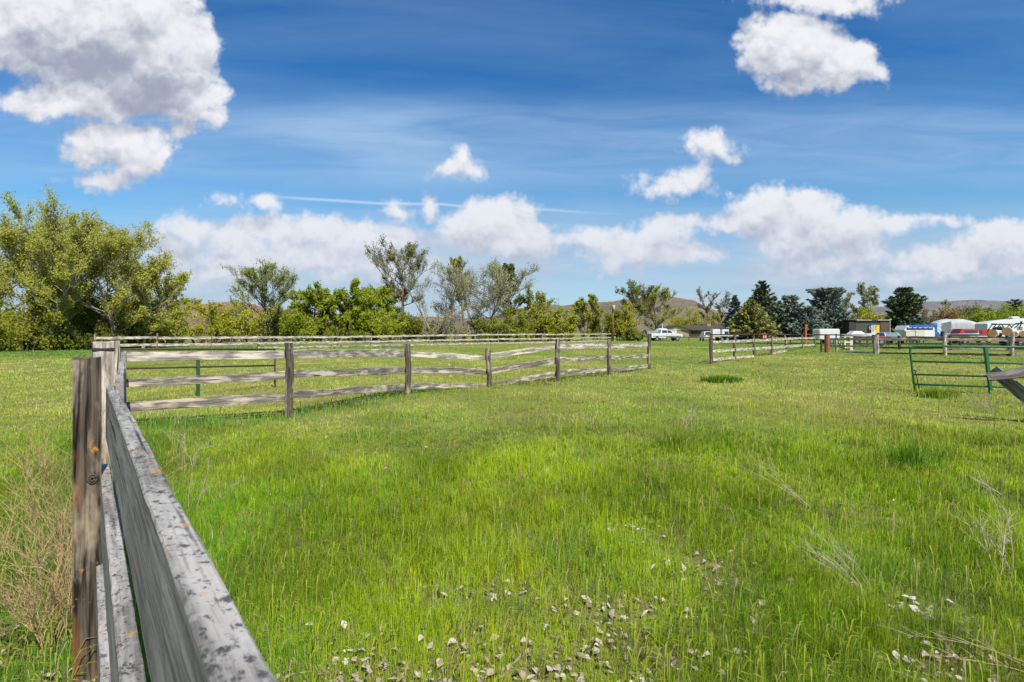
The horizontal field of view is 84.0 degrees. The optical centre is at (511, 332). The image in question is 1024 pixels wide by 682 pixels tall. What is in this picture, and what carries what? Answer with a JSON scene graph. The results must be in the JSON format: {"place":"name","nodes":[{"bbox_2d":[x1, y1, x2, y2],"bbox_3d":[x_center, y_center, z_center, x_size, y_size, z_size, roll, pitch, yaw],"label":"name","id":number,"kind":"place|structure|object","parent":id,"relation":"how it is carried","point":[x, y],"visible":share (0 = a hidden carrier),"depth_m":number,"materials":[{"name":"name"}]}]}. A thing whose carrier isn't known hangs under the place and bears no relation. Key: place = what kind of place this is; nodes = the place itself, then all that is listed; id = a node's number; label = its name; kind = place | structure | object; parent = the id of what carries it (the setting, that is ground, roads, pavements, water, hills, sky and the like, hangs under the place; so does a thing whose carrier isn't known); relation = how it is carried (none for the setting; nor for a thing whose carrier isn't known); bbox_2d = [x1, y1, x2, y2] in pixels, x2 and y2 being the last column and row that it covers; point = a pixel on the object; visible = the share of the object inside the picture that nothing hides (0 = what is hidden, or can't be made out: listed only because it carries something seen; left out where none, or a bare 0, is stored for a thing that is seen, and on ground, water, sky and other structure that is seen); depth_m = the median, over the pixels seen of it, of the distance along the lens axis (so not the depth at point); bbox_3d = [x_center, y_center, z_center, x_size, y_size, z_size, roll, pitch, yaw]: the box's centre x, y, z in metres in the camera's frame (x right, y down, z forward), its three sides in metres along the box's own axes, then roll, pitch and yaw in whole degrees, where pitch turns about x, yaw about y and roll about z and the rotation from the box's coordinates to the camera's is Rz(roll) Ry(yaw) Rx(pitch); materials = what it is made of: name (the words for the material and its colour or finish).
{"place":"outdoors","nodes":[
{"label":"outdoors","id":0,"kind":"place"},
{"bbox_2d":[18,299,464,332],"bbox_3d":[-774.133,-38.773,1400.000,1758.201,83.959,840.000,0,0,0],"label":"brown hills","id":1,"kind":"structure","parent":0,"point":[431,318],"depth_m":1256.43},
{"bbox_2d":[0,333,1023,681],"bbox_3d":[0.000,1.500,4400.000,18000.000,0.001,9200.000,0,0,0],"label":"ground","id":2,"kind":"structure","parent":0,"point":[522,661],"depth_m":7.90,"materials":[{"name":"plant"}]},
{"bbox_2d":[0,218,56,348],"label":"cottonwood tree","id":3,"kind":"object","parent":2,"relation":"on","point":[4,274],"visible":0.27,"depth_m":49.55,"materials":[{"name":"green plant"}]},
{"bbox_2d":[0,437,56,574],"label":"dry weed","id":4,"kind":"object","parent":2,"relation":"on","point":[11,521],"visible":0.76,"depth_m":3.10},
{"bbox_2d":[0,296,69,350],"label":"underbrush","id":5,"kind":"object","parent":2,"relation":"on","point":[31,333],"visible":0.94,"depth_m":46.51,"materials":[{"name":"green plant"}]},
{"bbox_2d":[0,209,82,316],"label":"cottonwood tree","id":6,"kind":"object","parent":2,"relation":"on","point":[5,219],"visible":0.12,"depth_m":54.88,"materials":[{"name":"green plant"}]},
{"bbox_2d":[18,244,94,350],"bbox_3d":[-37.502,-2.709,46.451,5.915,8.739,5.654,0,0,0],"label":"cottonwood tree","id":7,"kind":"object","parent":2,"relation":"on","point":[60,275],"visible":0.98,"depth_m":46.42,"materials":[{"name":"green plant"}]},
{"bbox_2d":[0,183,128,322],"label":"cottonwood tree","id":8,"kind":"object","parent":2,"relation":"on","point":[80,234],"visible":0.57,"depth_m":48.48,"materials":[{"name":"green plant"}]},
{"bbox_2d":[0,495,130,662],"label":"dry weed","id":9,"kind":"object","parent":2,"relation":"on","point":[59,588],"visible":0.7,"depth_m":2.62,"materials":[{"name":"plant"}]},
{"bbox_2d":[19,309,116,347],"bbox_3d":[-42.752,-1.042,54.256,9.636,5.171,8.442,0,0,0],"label":"underbrush","id":10,"kind":"object","parent":2,"relation":"on","point":[82,323],"visible":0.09,"depth_m":52.44,"materials":[{"name":"green plant"}]},
{"bbox_2d":[39,316,128,349],"bbox_3d":[-37.094,0.001,49.906,6.846,3.091,7.359,0,0,0],"label":"underbrush","id":11,"kind":"object","parent":2,"relation":"on","point":[73,340],"visible":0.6,"depth_m":48.05,"materials":[{"name":"green plant"}]},
{"bbox_2d":[0,380,184,620],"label":"dry weed","id":12,"kind":"object","parent":2,"relation":"on","point":[57,517],"visible":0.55,"depth_m":2.93,"materials":[{"name":"plant"}]},
{"bbox_2d":[16,220,173,336],"bbox_3d":[-37.404,-4.386,51.525,11.746,11.974,11.458,0,0,43],"label":"cottonwood tree","id":13,"kind":"object","parent":2,"relation":"on","point":[121,290],"visible":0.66,"depth_m":50.62,"materials":[{"name":"green plant"}]},
{"bbox_2d":[11,207,182,316],"bbox_3d":[-42.827,-5.644,58.961,13.033,14.453,17.066,0,0,18],"label":"cottonwood tree","id":14,"kind":"object","parent":2,"relation":"on","point":[97,224],"visible":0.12,"depth_m":57.80,"materials":[{"name":"green plant"}]},
{"bbox_2d":[67,291,174,347],"bbox_3d":[-38.396,-1.209,55.246,8.278,5.525,8.470,0,0,0],"label":"underbrush","id":15,"kind":"object","parent":2,"relation":"on","point":[121,324],"visible":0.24,"depth_m":52.78,"materials":[{"name":"green plant"}]},
{"bbox_2d":[114,304,188,347],"bbox_3d":[-35.782,-0.982,55.857,7.394,5.046,5.754,0,0,35],"label":"underbrush","id":16,"kind":"object","parent":2,"relation":"on","point":[172,331],"visible":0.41,"depth_m":55.16,"materials":[{"name":"green plant"}]},
{"bbox_2d":[102,256,201,347],"bbox_3d":[-35.038,-2.874,55.239,6.725,8.952,7.822,0,0,24],"label":"cottonwood tree","id":17,"kind":"object","parent":2,"relation":"on","point":[177,284],"visible":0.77,"depth_m":54.49,"materials":[{"name":"green plant"}]},
{"bbox_2d":[154,276,179,343],"bbox_3d":[-37.763,-2.318,61.658,2.767,7.879,2.634,0,0,27],"label":"leaning tree","id":18,"kind":"object","parent":2,"relation":"on","point":[163,280],"visible":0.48,"depth_m":61.88,"materials":[{"name":"green plant"}]},
{"bbox_2d":[72,341,276,681],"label":"plank fence","id":19,"kind":"object","parent":2,"relation":"on","point":[194,627],"visible":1,"depth_m":1.15,"materials":[{"name":"wood"}]},
{"bbox_2d":[120,351,285,411],"bbox_3d":[-5.042,0.770,9.400,2.523,0.942,0.051,0,0,-29],"label":"rail fence","id":20,"kind":"object","parent":19,"relation":"attached to","point":[194,379],"visible":0.92,"depth_m":9.36,"materials":[{"name":"wood"}]},
{"bbox_2d":[162,299,190,343],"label":"willow bush","id":21,"kind":"object","parent":2,"relation":"on","point":[183,333],"visible":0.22,"depth_m":65.94,"materials":[{"name":"green plant"}]},
{"bbox_2d":[161,410,212,469],"bbox_3d":[-3.523,1.159,6.047,0.488,0.684,0.485,0,0,0],"label":"dry weed","id":22,"kind":"object","parent":2,"relation":"on","point":[184,451],"visible":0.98,"depth_m":6.17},
{"bbox_2d":[167,295,225,342],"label":"tree","id":23,"kind":"object","parent":2,"relation":"on","point":[205,313],"visible":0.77,"depth_m":71.65,"materials":[{"name":"green plant"}]},
{"bbox_2d":[120,348,275,396],"bbox_3d":[-7.179,0.916,13.434,0.082,1.207,4.425,0,0,19],"label":"livestock panel","id":24,"kind":"object","parent":2,"relation":"on","point":[197,366],"visible":0.72,"depth_m":13.14,"materials":[{"name":"green metal"}]},
{"bbox_2d":[180,316,228,342],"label":"willow bush","id":25,"kind":"object","parent":2,"relation":"on","point":[215,335],"visible":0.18,"depth_m":83.28,"materials":[{"name":"green plant"}]},
{"bbox_2d":[188,449,241,521],"bbox_3d":[-2.393,1.209,4.636,0.424,0.584,0.219,0,0,-19],"label":"dry weed","id":26,"kind":"object","parent":2,"relation":"on","point":[201,489],"visible":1,"depth_m":4.55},
{"bbox_2d":[209,291,266,342],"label":"willow bush","id":27,"kind":"object","parent":2,"relation":"on","point":[230,322],"visible":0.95,"depth_m":77.48,"materials":[{"name":"green plant"}]},
{"bbox_2d":[220,256,299,341],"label":"cottonwood tree","id":28,"kind":"object","parent":2,"relation":"on","point":[276,281],"visible":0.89,"depth_m":88.92,"materials":[{"name":"green plant"}]},
{"bbox_2d":[250,306,304,341],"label":"underbrush","id":29,"kind":"object","parent":2,"relation":"on","point":[274,330],"visible":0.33,"depth_m":89.87,"materials":[{"name":"green plant"}]},
{"bbox_2d":[276,307,318,341],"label":"underbrush","id":30,"kind":"object","parent":2,"relation":"on","point":[303,326],"visible":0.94,"depth_m":79.15,"materials":[{"name":"green plant"}]},
{"bbox_2d":[285,280,342,335],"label":"maple tree","id":31,"kind":"object","parent":2,"relation":"on","point":[323,305],"visible":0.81,"depth_m":84.28,"materials":[{"name":"green plant"}]},
{"bbox_2d":[312,319,377,342],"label":"hedge bush","id":32,"kind":"object","parent":2,"relation":"on","point":[341,331],"visible":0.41,"depth_m":83.20,"materials":[{"name":"green plant"}]},
{"bbox_2d":[328,277,370,339],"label":"maple tree","id":33,"kind":"object","parent":2,"relation":"on","point":[345,308],"visible":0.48,"depth_m":87.11,"materials":[{"name":"green plant"}]},
{"bbox_2d":[94,332,619,350],"bbox_3d":[-1.957,0.742,75.100,4.591,1.647,87.903,0,0,38],"label":"rail fence","id":34,"kind":"object","parent":2,"relation":"on","point":[211,344],"visible":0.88,"depth_m":57.37,"materials":[{"name":"wood"}]},
{"bbox_2d":[342,284,398,333],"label":"maple tree","id":35,"kind":"object","parent":2,"relation":"on","point":[379,297],"visible":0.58,"depth_m":84.84,"materials":[{"name":"green plant"}]},
{"bbox_2d":[358,308,406,342],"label":"underbrush","id":36,"kind":"object","parent":2,"relation":"on","point":[381,329],"visible":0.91,"depth_m":80.91,"materials":[{"name":"green plant"}]},
{"bbox_2d":[368,282,406,324],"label":"cottonwood tree","id":37,"kind":"object","parent":2,"relation":"on","point":[395,299],"visible":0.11,"depth_m":102.90,"materials":[{"name":"green plant"}]},
{"bbox_2d":[364,234,437,321],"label":"cottonwood tree","id":38,"kind":"object","parent":2,"relation":"on","point":[411,253],"visible":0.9,"depth_m":96.79,"materials":[{"name":"green plant"}]},
{"bbox_2d":[385,309,422,339],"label":"underbrush","id":39,"kind":"object","parent":2,"relation":"on","point":[415,328],"visible":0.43,"depth_m":92.88,"materials":[{"name":"green plant"}]},
{"bbox_2d":[400,318,450,341],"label":"hedge bush","id":40,"kind":"object","parent":2,"relation":"on","point":[427,332],"visible":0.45,"depth_m":93.66,"materials":[{"name":"green plant"}]},
{"bbox_2d":[398,258,478,341],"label":"bare tree","id":41,"kind":"object","parent":2,"relation":"on","point":[451,299],"visible":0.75,"depth_m":92.13,"materials":[{"name":"grey plant"}]},
{"bbox_2d":[416,305,481,341],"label":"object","id":42,"kind":"object","parent":2,"relation":"on","point":[445,315],"visible":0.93,"depth_m":87.51,"materials":[{"name":"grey plant"}]},
{"bbox_2d":[449,255,469,327],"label":"cottonwood tree","id":43,"kind":"object","parent":2,"relation":"on","point":[456,262],"visible":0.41,"depth_m":108.04,"materials":[{"name":"green plant"}]},
{"bbox_2d":[284,337,650,418],"bbox_3d":[0.412,0.865,16.892,1.370,1.380,16.453,0,0,36],"label":"rail fence","id":44,"kind":"object","parent":2,"relation":"on","point":[407,353],"visible":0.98,"depth_m":14.33,"materials":[{"name":"wood"}]},
{"bbox_2d":[448,314,512,341],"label":"hedge bush","id":45,"kind":"object","parent":2,"relation":"on","point":[502,328],"visible":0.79,"depth_m":89.54,"materials":[{"name":"green plant"}]},
{"bbox_2d":[429,256,540,341],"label":"silver poplar","id":46,"kind":"object","parent":2,"relation":"on","point":[492,291],"visible":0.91,"depth_m":92.86,"materials":[{"name":"green plant"}]},
{"bbox_2d":[0,428,1022,681],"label":"leaf litter","id":47,"kind":"object","parent":2,"relation":"on","point":[580,654],"visible":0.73,"depth_m":2.61,"materials":[{"name":"plant"}]},
{"bbox_2d":[494,263,528,340],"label":"poplar tree","id":48,"kind":"object","parent":2,"relation":"on","point":[511,269],"visible":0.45,"depth_m":105.00,"materials":[{"name":"green plant"}]},
{"bbox_2d":[488,305,536,341],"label":"hedge bush","id":49,"kind":"object","parent":2,"relation":"on","point":[519,326],"visible":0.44,"depth_m":91.31,"materials":[{"name":"green plant"}]},
{"bbox_2d":[512,286,554,340],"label":"cottonwood tree","id":50,"kind":"object","parent":2,"relation":"on","point":[540,298],"visible":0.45,"depth_m":103.28,"materials":[{"name":"green plant"}]},
{"bbox_2d":[524,298,567,340],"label":"hedge bush","id":51,"kind":"object","parent":2,"relation":"on","point":[535,314],"visible":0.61,"depth_m":96.88,"materials":[{"name":"green plant"}]},
{"bbox_2d":[541,305,579,340],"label":"hedge bush","id":52,"kind":"object","parent":2,"relation":"on","point":[571,321],"visible":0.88,"depth_m":94.73,"materials":[{"name":"green plant"}]},
{"bbox_2d":[572,293,600,340],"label":"poplar tree","id":53,"kind":"object","parent":2,"relation":"on","point":[581,304],"visible":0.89,"depth_m":99.91,"materials":[{"name":"green plant"}]},
{"bbox_2d":[582,307,622,339],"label":"hedge bush","id":54,"kind":"object","parent":2,"relation":"on","point":[595,325],"visible":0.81,"depth_m":103.71,"materials":[{"name":"green plant"}]},
{"bbox_2d":[610,302,642,340],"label":"hedge bush","id":55,"kind":"object","parent":2,"relation":"on","point":[628,320],"visible":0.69,"depth_m":104.53,"materials":[{"name":"green plant"}]},
{"bbox_2d":[621,327,645,340],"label":"hedge bush","id":56,"kind":"object","parent":2,"relation":"on","point":[630,334],"visible":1,"depth_m":100.38,"materials":[{"name":"green plant"}]},
{"bbox_2d":[614,279,655,319],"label":"cottonwood tree","id":57,"kind":"object","parent":2,"relation":"on","point":[637,293],"visible":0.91,"depth_m":115.81,"materials":[{"name":"green plant"}]},
{"bbox_2d":[634,282,683,329],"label":"cottonwood tree","id":58,"kind":"object","parent":2,"relation":"on","point":[663,295],"visible":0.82,"depth_m":202.70,"materials":[{"name":"green plant"}]},
{"bbox_2d":[647,330,682,340],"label":"pickup truck","id":59,"kind":"object","parent":2,"relation":"on","point":[662,334],"visible":0.94,"depth_m":100.11,"materials":[{"name":"white paint"}]},
{"bbox_2d":[637,425,723,454],"bbox_3d":[2.137,1.334,7.310,1.263,0.332,1.240,0,0,39],"label":"grass tuft","id":60,"kind":"object","parent":2,"relation":"on","point":[675,439],"visible":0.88,"depth_m":7.22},
{"bbox_2d":[660,306,709,326],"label":"willow bush","id":61,"kind":"object","parent":2,"relation":"on","point":[685,321],"visible":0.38,"depth_m":214.37,"materials":[{"name":"green plant"}]},
{"bbox_2d":[654,324,724,336],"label":"ranch house","id":62,"kind":"structure","parent":2,"relation":"on","point":[690,330],"depth_m":187.00,"materials":[{"name":"beige brick"}]},
{"bbox_2d":[699,308,723,324],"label":"willow bush","id":63,"kind":"object","parent":2,"relation":"on","point":[714,316],"visible":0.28,"depth_m":200.72,"materials":[{"name":"green plant"}]},
{"bbox_2d":[695,286,731,323],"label":"gnarled tree","id":64,"kind":"object","parent":2,"relation":"on","point":[708,308],"visible":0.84,"depth_m":202.26,"materials":[{"name":"grey plant"}]},
{"bbox_2d":[699,374,744,383],"bbox_3d":[6.401,1.376,17.234,1.471,0.249,1.313,0,0,0],"label":"weed patch","id":65,"kind":"object","parent":2,"relation":"on","point":[713,378],"visible":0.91,"depth_m":16.92,"materials":[{"name":"green plant"}]},
{"bbox_2d":[721,295,740,337],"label":"spruce tree","id":66,"kind":"object","parent":2,"relation":"on","point":[735,305],"visible":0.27,"depth_m":127.69,"materials":[{"name":"green plant"}]},
{"bbox_2d":[723,299,786,339],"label":"juniper tree","id":67,"kind":"object","parent":2,"relation":"on","point":[751,317],"visible":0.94,"depth_m":110.23,"materials":[{"name":"green plant"}]},
{"bbox_2d":[730,280,791,339],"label":"spruce tree","id":68,"kind":"object","parent":2,"relation":"on","point":[764,298],"visible":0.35,"depth_m":116.41,"materials":[{"name":"green plant"}]},
{"bbox_2d":[709,334,815,363],"bbox_3d":[19.867,0.799,42.188,0.745,1.503,36.781,0,0,35],"label":"rail fence","id":69,"kind":"object","parent":2,"relation":"on","point":[734,341],"visible":1,"depth_m":34.47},
{"bbox_2d":[769,295,817,332],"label":"spruce tree","id":70,"kind":"object","parent":2,"relation":"on","point":[791,302],"visible":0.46,"depth_m":116.38,"materials":[{"name":"green plant"}]},
{"bbox_2d":[782,306,832,339],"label":"spruce tree","id":71,"kind":"object","parent":2,"relation":"on","point":[808,316],"visible":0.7,"depth_m":110.82,"materials":[{"name":"green plant"}]},
{"bbox_2d":[807,329,839,342],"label":"box trailer","id":72,"kind":"object","parent":2,"relation":"on","point":[825,331],"visible":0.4,"depth_m":75.10,"materials":[{"name":"white paint"}]},
{"bbox_2d":[785,525,872,592],"bbox_3d":[1.795,1.315,3.378,0.480,0.332,0.408,0,0,-18],"label":"dry weed","id":73,"kind":"object","parent":2,"relation":"on","point":[812,551],"visible":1,"depth_m":3.32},
{"bbox_2d":[805,286,854,329],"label":"spruce tree","id":74,"kind":"object","parent":2,"relation":"on","point":[826,302],"visible":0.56,"depth_m":117.89,"materials":[{"name":"green plant"}]},
{"bbox_2d":[830,337,875,353],"bbox_3d":[25.129,0.948,41.964,0.590,1.312,5.146,0,0,0],"label":"rail fence","id":75,"kind":"object","parent":2,"relation":"on","point":[836,345],"visible":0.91,"depth_m":41.69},
{"bbox_2d":[840,288,870,312],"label":"bare tree","id":76,"kind":"object","parent":2,"relation":"on","point":[845,304],"visible":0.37,"depth_m":148.37,"materials":[{"name":"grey plant"}]},
{"bbox_2d":[713,334,1015,344],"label":"pipe fence","id":77,"kind":"object","parent":2,"relation":"on","point":[767,342],"visible":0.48,"depth_m":69.13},
{"bbox_2d":[840,319,891,335],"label":"metal shed","id":78,"kind":"structure","parent":2,"relation":"on","point":[860,325],"depth_m":112.00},
{"bbox_2d":[852,282,881,318],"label":"tree","id":79,"kind":"object","parent":2,"relation":"on","point":[871,293],"visible":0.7,"depth_m":147.34,"materials":[{"name":"green plant"}]},
{"bbox_2d":[850,305,892,319],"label":"willow bush","id":80,"kind":"object","parent":2,"relation":"on","point":[869,315],"visible":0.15,"depth_m":143.34,"materials":[{"name":"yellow plant"}]},
{"bbox_2d":[880,287,929,332],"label":"pine tree","id":81,"kind":"object","parent":2,"relation":"on","point":[904,306],"visible":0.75,"depth_m":126.53,"materials":[{"name":"green plant"}]},
{"bbox_2d":[863,435,970,474],"bbox_3d":[4.420,1.314,6.307,1.197,0.372,1.156,0,0,0],"label":"grass tuft","id":82,"kind":"object","parent":2,"relation":"on","point":[912,451],"visible":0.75,"depth_m":6.22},
{"bbox_2d":[894,324,941,336],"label":"camper trailer","id":83,"kind":"object","parent":2,"relation":"on","point":[932,330],"visible":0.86,"depth_m":96.97,"materials":[{"name":"white paint"}]},
{"bbox_2d":[913,307,945,323],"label":"budding bush","id":84,"kind":"object","parent":2,"relation":"on","point":[925,316],"visible":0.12,"depth_m":129.38,"materials":[{"name":"brown plant"}]},
{"bbox_2d":[911,385,958,398],"bbox_3d":[9.762,1.357,13.135,1.294,0.286,1.105,0,0,-39],"label":"grass tuft","id":85,"kind":"object","parent":2,"relation":"on","point":[935,392],"visible":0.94,"depth_m":13.03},
{"bbox_2d":[853,336,1023,350],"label":"rail fence","id":86,"kind":"object","parent":2,"relation":"on","point":[1006,343],"visible":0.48,"depth_m":49.36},
{"bbox_2d":[927,304,963,322],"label":"budding bush","id":87,"kind":"object","parent":2,"relation":"on","point":[952,314],"visible":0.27,"depth_m":130.13,"materials":[{"name":"brown plant"}]},
{"bbox_2d":[876,332,1023,356],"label":"rail fence","id":88,"kind":"object","parent":2,"relation":"on","point":[1011,339],"visible":0.85,"depth_m":37.10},
{"bbox_2d":[877,616,1022,670],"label":"dry weed","id":89,"kind":"object","parent":2,"relation":"on","point":[966,643],"visible":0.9,"depth_m":2.50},
{"bbox_2d":[930,299,974,315],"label":"cottonwood tree","id":90,"kind":"object","parent":2,"relation":"on","point":[946,304],"visible":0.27,"depth_m":161.16,"materials":[{"name":"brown plant"}]},
{"bbox_2d":[930,319,975,333],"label":"covered trailer","id":91,"kind":"object","parent":2,"relation":"on","point":[948,326],"visible":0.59,"depth_m":102.74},
{"bbox_2d":[909,345,1023,393],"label":"tube gate","id":92,"kind":"structure","parent":2,"relation":"on","point":[987,363],"depth_m":13.96,"materials":[{"name":"metal"}]},
{"bbox_2d":[950,301,982,318],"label":"budding bush","id":93,"kind":"object","parent":2,"relation":"on","point":[969,314],"visible":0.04,"depth_m":134.19,"materials":[{"name":"brown plant"}]},
{"bbox_2d":[950,329,990,342],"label":"pickup truck","id":94,"kind":"object","parent":2,"relation":"on","point":[982,332],"visible":0.28,"depth_m":81.16,"materials":[{"name":"red paint"}]},
{"bbox_2d":[957,303,1000,322],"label":"willow bush","id":95,"kind":"object","parent":2,"relation":"on","point":[977,317],"visible":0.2,"depth_m":127.53,"materials":[{"name":"green plant"}]},
{"bbox_2d":[960,390,1003,412],"bbox_3d":[8.792,1.263,10.606,0.335,0.480,0.691,0,0,-45],"label":"dry weed","id":96,"kind":"object","parent":2,"relation":"on","point":[982,403],"visible":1,"depth_m":10.60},
{"bbox_2d":[949,462,1023,580],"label":"dry weed","id":97,"kind":"object","parent":2,"relation":"on","point":[1001,531],"visible":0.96,"depth_m":3.55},
{"bbox_2d":[966,302,1023,320],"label":"willow bush","id":98,"kind":"object","parent":2,"relation":"on","point":[1004,314],"visible":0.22,"depth_m":130.90,"materials":[{"name":"green plant"}]},
{"bbox_2d":[975,317,1023,336],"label":"travel trailer","id":99,"kind":"object","parent":2,"relation":"on","point":[1011,321],"visible":0.27,"depth_m":96.78,"materials":[{"name":"white paint"}]},
{"bbox_2d":[986,366,1023,402],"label":"broken fence","id":100,"kind":"object","parent":2,"relation":"on","point":[1008,382],"visible":1,"depth_m":9.55,"materials":[{"name":"grey wood"}]},
{"bbox_2d":[0,0,1023,319],"label":"sky","id":101,"kind":"structure","parent":0,"point":[716,146],"materials":[{"name":"blue"}]},
{"bbox_2d":[404,296,725,333],"bbox_3d":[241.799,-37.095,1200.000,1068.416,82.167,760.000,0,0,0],"label":"sagebrush hills","id":102,"kind":"structure","parent":0,"point":[676,302],"depth_m":997.46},
{"bbox_2d":[845,299,1023,319],"bbox_3d":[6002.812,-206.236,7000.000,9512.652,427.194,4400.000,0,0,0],"label":"distant range","id":103,"kind":"structure","parent":0,"point":[931,305],"depth_m":6522.69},
{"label":"boat trailer","id":104,"kind":"object","parent":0,"visible":0},
{"bbox_2d":[939,331,979,336],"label":"motor boat","id":105,"kind":"object","parent":104,"relation":"on","point":[963,335],"visible":0.61,"depth_m":71.27,"materials":[{"name":"white paint"}]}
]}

